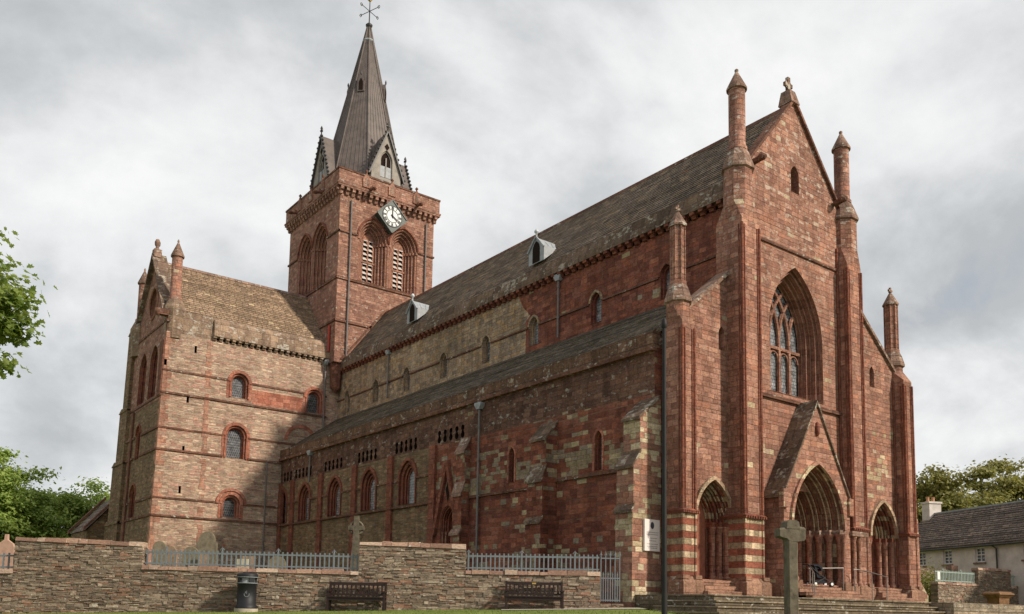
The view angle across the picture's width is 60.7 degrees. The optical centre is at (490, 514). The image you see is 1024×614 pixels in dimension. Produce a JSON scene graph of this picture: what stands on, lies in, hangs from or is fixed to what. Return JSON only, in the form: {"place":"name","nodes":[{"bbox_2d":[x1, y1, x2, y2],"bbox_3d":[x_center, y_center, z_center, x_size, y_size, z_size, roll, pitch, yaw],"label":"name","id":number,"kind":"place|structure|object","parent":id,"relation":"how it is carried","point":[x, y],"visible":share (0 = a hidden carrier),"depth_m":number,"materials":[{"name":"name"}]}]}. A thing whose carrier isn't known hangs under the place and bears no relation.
{"place":"outdoors","nodes":[
{"label":"outdoors","id":0,"kind":"place"},
{"bbox_2d":[1,600,677,613],"bbox_3d":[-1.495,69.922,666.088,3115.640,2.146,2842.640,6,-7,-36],"label":"ground","id":1,"kind":"structure","parent":0,"point":[482,611],"depth_m":33.17,"materials":[{"name":"green plant"}]},
{"bbox_2d":[0,534,14,568],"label":"gravestone","id":2,"kind":"object","parent":1,"relation":"on","point":[7,545],"visible":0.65,"depth_m":39.71,"materials":[{"name":"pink stone"}]},
{"bbox_2d":[0,227,57,379],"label":"maple tree","id":3,"kind":"object","parent":1,"relation":"on","point":[17,299],"visible":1,"depth_m":26.38,"materials":[{"name":"green plant"}]},
{"bbox_2d":[0,446,71,543],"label":"tree","id":4,"kind":"object","parent":1,"relation":"on","point":[16,504],"visible":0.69,"depth_m":92.71,"materials":[{"name":"green plant"}]},
{"bbox_2d":[1,476,110,542],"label":"tree","id":5,"kind":"object","parent":1,"relation":"on","point":[76,505],"visible":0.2,"depth_m":99.53,"materials":[{"name":"green plant"}]},
{"bbox_2d":[77,489,109,517],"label":"tree","id":6,"kind":"object","parent":1,"relation":"on","point":[100,494],"depth_m":110.34,"materials":[{"name":"green plant"}]},
{"bbox_2d":[153,541,165,566],"bbox_3d":[-16.669,3.115,43.788,0.860,3.620,0.320,2,-6,-6],"label":"gravestone","id":7,"kind":"object","parent":1,"relation":"on","point":[159,545],"visible":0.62,"depth_m":43.84,"materials":[{"name":"grey stone"}]},
{"bbox_2d":[165,545,177,566],"bbox_3d":[-16.920,3.345,45.706,1.190,3.550,0.320,1,-6,5],"label":"gravestone","id":8,"kind":"object","parent":1,"relation":"on","point":[172,548],"visible":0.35,"depth_m":45.74,"materials":[{"name":"grey stone"}]},
{"bbox_2d":[181,547,197,566],"bbox_3d":[-15.367,3.328,44.614,1.090,3.420,0.320,1,-6,0],"label":"gravestone","id":9,"kind":"object","parent":1,"relation":"on","point":[187,549],"visible":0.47,"depth_m":44.65,"materials":[{"name":"grey stone"}]},
{"bbox_2d":[199,554,206,565],"bbox_3d":[-14.573,3.461,44.194,0.740,3.100,0.320,1,-6,0],"label":"gravestone","id":10,"kind":"object","parent":1,"relation":"on","point":[205,558],"depth_m":44.24,"materials":[{"name":"brown stone"}]},
{"bbox_2d":[196,532,217,565],"bbox_3d":[-14.963,3.025,45.880,1.320,4.300,0.320,1,-6,0],"label":"gravestone","id":11,"kind":"object","parent":1,"relation":"on","point":[206,542],"visible":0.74,"depth_m":45.95,"materials":[{"name":"grey stone"}]},
{"bbox_2d":[237,559,248,567],"bbox_3d":[-12.165,3.520,42.607,0.840,2.750,0.320,1,-6,0],"label":"gravestone","id":12,"kind":"object","parent":1,"relation":"on","point":[242,562],"visible":0.16,"depth_m":42.65,"materials":[{"name":"beige stone"}]},
{"bbox_2d":[234,572,257,611],"bbox_3d":[-9.839,3.170,35.283,0.940,1.700,0.940,6,-7,-36],"label":"litter bin","id":13,"kind":"object","parent":1,"relation":"on","point":[247,583],"visible":1,"depth_m":34.97,"materials":[{"name":"plastic"}]},
{"bbox_2d":[242,556,253,568],"bbox_3d":[-12.098,3.517,43.532,0.860,2.950,0.320,1,-6,0],"label":"gravestone","id":14,"kind":"object","parent":1,"relation":"on","point":[252,559],"visible":0.13,"depth_m":43.59,"materials":[{"name":"brown stone"}]},
{"bbox_2d":[269,556,285,568],"bbox_3d":[-11.206,3.683,45.682,1.140,3.100,0.320,1,-6,0],"label":"gravestone","id":15,"kind":"object","parent":1,"relation":"on","point":[275,561],"visible":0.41,"depth_m":45.73,"materials":[{"name":"grey stone"}]},
{"bbox_2d":[0,537,599,613],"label":"churchyard wall","id":16,"kind":"structure","parent":1,"relation":"on","point":[60,575],"depth_m":36.07,"materials":[{"name":"stone"}]},
{"bbox_2d":[0,553,14,568],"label":"railing","id":17,"kind":"object","parent":16,"relation":"on","point":[8,566],"visible":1,"depth_m":36.40,"materials":[{"name":"grey metal"}]},
{"bbox_2d":[145,547,358,570],"bbox_3d":[-9.925,1.806,36.431,8.930,0.908,0.070,1,-6,0],"label":"railing","id":18,"kind":"object","parent":16,"relation":"on","point":[166,552],"visible":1,"depth_m":36.40,"materials":[{"name":"grey metal"}]},
{"bbox_2d":[466,550,598,571],"bbox_3d":[1.747,1.910,36.419,5.548,0.922,0.070,1,-6,0],"label":"railing","id":19,"kind":"object","parent":16,"relation":"on","point":[526,557],"visible":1,"depth_m":36.39,"materials":[{"name":"grey metal"}]},
{"bbox_2d":[600,551,622,607],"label":"iron gate","id":20,"kind":"structure","parent":16,"relation":"attached to","point":[610,600],"depth_m":36.30,"materials":[{"name":"grey metal"}]},
{"bbox_2d":[326,581,386,610],"bbox_3d":[-5.440,3.301,35.495,2.380,1.180,0.710,1,-6,0],"label":"park bench","id":21,"kind":"object","parent":1,"relation":"on","point":[330,597],"visible":0.95,"depth_m":35.78,"materials":[{"name":"brown wood"}]},
{"bbox_2d":[348,516,364,601],"bbox_3d":[-6.185,2.226,39.901,1.300,4.400,1.300,1,-6,0],"label":"celtic cross","id":22,"kind":"object","parent":1,"relation":"on","point":[356,533],"visible":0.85,"depth_m":39.95,"materials":[{"name":"grey stone"}]},
{"bbox_2d":[661,318,666,613],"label":"pole","id":23,"kind":"object","parent":1,"relation":"on","point":[664,536],"visible":1,"depth_m":16.95,"materials":[{"name":"black metal"}]},
{"bbox_2d":[774,520,805,613],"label":"stone cross","id":24,"kind":"object","parent":1,"relation":"on","point":[791,534],"visible":1,"depth_m":17.85,"materials":[{"name":"grey stone"}]},
{"bbox_2d":[635,594,1023,613],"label":"steps","id":25,"kind":"structure","parent":1,"relation":"on","point":[708,604],"depth_m":35.73,"materials":[{"name":"stone"}]},
{"bbox_2d":[808,567,814,594],"bbox_3d":[14.474,3.036,39.379,0.094,1.505,1.571,0,-6,11],"label":"handrail","id":26,"kind":"object","parent":25,"relation":"on","point":[810,568],"visible":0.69,"depth_m":39.36,"materials":[{"name":"metal"}]},
{"bbox_2d":[853,569,887,600],"bbox_3d":[18.097,3.337,41.671,1.517,1.526,0.344,-1,-6,21],"label":"handrail","id":27,"kind":"object","parent":25,"relation":"on","point":[872,581],"visible":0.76,"depth_m":41.72,"materials":[{"name":"metal"}]},
{"bbox_2d":[920,565,957,597],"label":"ruined wall","id":28,"kind":"structure","parent":1,"relation":"on","point":[951,568],"depth_m":67.19,"materials":[{"name":"stone"}]},
{"bbox_2d":[920,557,967,602],"bbox_3d":[31.465,5.667,62.921,4.791,5.333,4.757,6,-7,-36],"label":"bush","id":29,"kind":"object","parent":1,"relation":"on","point":[930,579],"visible":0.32,"depth_m":62.82,"materials":[{"name":"green plant"}]},
{"bbox_2d":[916,462,1022,523],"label":"tree","id":30,"kind":"object","parent":1,"relation":"on","point":[939,485],"visible":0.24,"depth_m":97.23,"materials":[{"name":"green plant"}]},
{"bbox_2d":[918,497,1023,604],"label":"house","id":31,"kind":"structure","parent":1,"relation":"on","point":[964,540],"depth_m":70.96,"materials":[{"name":"stone"}]},
{"bbox_2d":[919,552,926,566],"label":"window","id":32,"kind":"structure","parent":31,"relation":"in","point":[922,554],"depth_m":76.02,"materials":[{"name":"white paint"}]},
{"bbox_2d":[941,550,952,565],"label":"window","id":33,"kind":"structure","parent":31,"relation":"in","point":[947,554],"depth_m":73.03,"materials":[{"name":"white paint"}]},
{"bbox_2d":[973,547,985,563],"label":"window","id":34,"kind":"structure","parent":31,"relation":"in","point":[979,551],"depth_m":69.46,"materials":[{"name":"white paint"}]},
{"bbox_2d":[930,568,1018,604],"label":"garden wall","id":35,"kind":"structure","parent":1,"relation":"on","point":[992,580],"depth_m":62.94,"materials":[{"name":"stone"}]},
{"bbox_2d":[934,569,974,583],"bbox_3d":[32.784,4.300,61.755,5.110,1.000,0.070,5,-7,-33],"label":"railing","id":36,"kind":"object","parent":35,"relation":"on","point":[962,578],"visible":1,"depth_m":61.82,"materials":[{"name":"grey metal"}]},
{"bbox_2d":[1010,575,1014,585],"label":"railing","id":37,"kind":"object","parent":35,"relation":"on","point":[1012,578],"visible":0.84,"depth_m":65.55,"materials":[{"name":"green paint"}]},
{"bbox_2d":[953,454,1023,505],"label":"tree","id":38,"kind":"object","parent":1,"relation":"on","point":[1014,482],"visible":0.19,"depth_m":103.01,"materials":[{"name":"green plant"}]},
{"bbox_2d":[981,592,1014,604],"bbox_3d":[33.622,5.626,57.963,1.480,1.070,1.320,4,-7,-24],"label":"planter","id":39,"kind":"object","parent":1,"relation":"on","point":[997,597],"visible":0.87,"depth_m":57.61,"materials":[{"name":"beige stone"}]},
{"bbox_2d":[67,0,927,607],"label":"cathedral","id":40,"kind":"structure","parent":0,"point":[507,402],"depth_m":47.53,"materials":[{"name":"stone"}]},
{"bbox_2d":[128,483,135,517],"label":"gable window","id":41,"kind":"structure","parent":40,"relation":"in","point":[132,492],"depth_m":70.17,"materials":[{"name":"red stone"}]},
{"bbox_2d":[134,424,140,459],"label":"gable window","id":42,"kind":"structure","parent":40,"relation":"in","point":[138,429],"depth_m":70.50,"materials":[{"name":"red stone"}]},
{"bbox_2d":[148,287,158,320],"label":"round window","id":43,"kind":"structure","parent":40,"relation":"in","point":[154,297],"depth_m":71.00,"materials":[{"name":"red stone"}]},
{"bbox_2d":[216,488,246,519],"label":"transept window","id":44,"kind":"structure","parent":40,"relation":"in","point":[230,504],"depth_m":68.83,"materials":[{"name":"red stone"}]},
{"bbox_2d":[220,422,249,460],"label":"transept window","id":45,"kind":"structure","parent":40,"relation":"in","point":[235,442],"depth_m":69.51,"materials":[{"name":"red stone"}]},
{"bbox_2d":[226,370,251,400],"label":"transept window","id":46,"kind":"structure","parent":40,"relation":"in","point":[239,385],"depth_m":69.98,"materials":[{"name":"red stone"}]},
{"bbox_2d":[282,487,287,523],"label":"aisle window","id":47,"kind":"structure","parent":40,"relation":"in","point":[284,490],"depth_m":70.48,"materials":[{"name":"red stone"}]},
{"bbox_2d":[297,482,310,520],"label":"aisle window","id":48,"kind":"structure","parent":40,"relation":"in","point":[304,494],"depth_m":67.61,"materials":[{"name":"red stone"}]},
{"bbox_2d":[302,387,325,415],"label":"transept window","id":49,"kind":"structure","parent":40,"relation":"in","point":[313,399],"depth_m":73.77,"materials":[{"name":"red stone"}]},
{"bbox_2d":[326,475,342,516],"bbox_3d":[-11.113,-1.411,63.083,0.487,2.983,2.360,6,-7,-36],"label":"aisle window","id":50,"kind":"structure","parent":40,"relation":"in","point":[334,488],"depth_m":63.52,"materials":[{"name":"red stone"}]},
{"bbox_2d":[344,389,350,412],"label":"clerestory window","id":51,"kind":"structure","parent":40,"relation":"in","point":[347,395],"depth_m":73.63,"materials":[{"name":"brown stone"}]},
{"bbox_2d":[360,467,377,511],"bbox_3d":[-8.074,-1.775,59.004,0.487,2.983,2.360,6,-7,-36],"label":"aisle window","id":52,"kind":"structure","parent":40,"relation":"in","point":[369,480],"depth_m":59.44,"materials":[{"name":"red stone"}]},
{"bbox_2d":[372,378,379,401],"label":"clerestory window","id":53,"kind":"structure","parent":40,"relation":"in","point":[376,383],"depth_m":69.71,"materials":[{"name":"brown stone"}]},
{"bbox_2d":[402,366,410,390],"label":"clerestory window","id":54,"kind":"structure","parent":40,"relation":"in","point":[406,372],"depth_m":65.94,"materials":[{"name":"brown stone"}]},
{"bbox_2d":[397,457,417,504],"bbox_3d":[-5.095,-2.132,55.004,0.487,2.983,2.360,6,-7,-36],"label":"aisle window","id":55,"kind":"structure","parent":40,"relation":"in","point":[407,473],"depth_m":55.42,"materials":[{"name":"red stone"}]},
{"bbox_2d":[439,351,447,377],"bbox_3d":[-3.208,-10.612,61.668,0.400,1.904,1.100,6,-7,-36],"label":"clerestory window","id":56,"kind":"structure","parent":40,"relation":"in","point":[443,356],"depth_m":61.94,"materials":[{"name":"brown stone"}]},
{"bbox_2d":[480,334,490,362],"bbox_3d":[-0.199,-10.973,57.628,0.400,1.904,1.100,6,-7,-36],"label":"clerestory window","id":57,"kind":"structure","parent":40,"relation":"in","point":[485,342],"depth_m":57.89,"materials":[{"name":"brown stone"}]},
{"bbox_2d":[527,315,539,346],"bbox_3d":[2.751,-11.326,53.669,0.400,1.904,1.100,6,-7,-36],"label":"clerestory window","id":58,"kind":"structure","parent":40,"relation":"in","point":[532,323],"depth_m":53.93,"materials":[{"name":"brown stone"}]},
{"bbox_2d":[589,290,602,323],"bbox_3d":[6.028,-11.719,49.270,0.400,1.904,1.100,6,-7,-36],"label":"clerestory window","id":59,"kind":"structure","parent":40,"relation":"in","point":[596,295],"depth_m":49.53,"materials":[{"name":"red stone"}]},
{"bbox_2d":[643,519,659,551],"bbox_3d":[6.857,0.867,37.321,0.920,1.350,0.104,6,-7,-36],"label":"notice board","id":60,"kind":"object","parent":40,"relation":"attached to","point":[651,534],"visible":1,"depth_m":37.25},
{"bbox_2d":[658,261,669,298],"bbox_3d":[9.157,-12.094,45.070,0.400,1.904,1.100,6,-7,-36],"label":"clerestory window","id":61,"kind":"structure","parent":40,"relation":"in","point":[663,272],"depth_m":45.35,"materials":[{"name":"red stone"}]},
{"bbox_2d":[769,268,823,403],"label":"great west window","id":62,"kind":"structure","parent":40,"relation":"in","point":[784,362],"depth_m":44.07,"materials":[{"name":"red stone"}]},
{"bbox_2d":[802,564,833,586],"bbox_3d":[15.441,2.876,41.282,1.425,1.066,0.628,3,-6,-16],"label":"pushchair","id":63,"kind":"object","parent":40,"relation":"on","point":[814,567],"visible":0.68,"depth_m":41.11,"materials":[{"name":"black fabric"}]},
{"bbox_2d":[808,568,843,590],"bbox_3d":[15.844,3.151,41.284,1.963,1.406,0.064,3,-6,-17],"label":"handrail","id":64,"kind":"object","parent":40,"relation":"on","point":[830,568],"visible":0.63,"depth_m":41.47,"materials":[{"name":"metal"}]},
{"bbox_2d":[0,0,1023,526],"label":"sky","id":65,"kind":"structure","parent":0,"point":[126,126],"materials":[{"name":"white"}]},
{"bbox_2d":[501,608,649,609],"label":"path","id":66,"kind":"structure","parent":0,"point":[572,608],"depth_m":34.83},
{"bbox_2d":[505,581,563,608],"bbox_3d":[1.762,3.284,35.497,2.380,1.180,0.710,1,-6,0],"label":"park bench","id":67,"kind":"object","parent":66,"relation":"on","point":[555,598],"visible":0.94,"depth_m":35.78,"materials":[{"name":"brown wood"}]}
]}

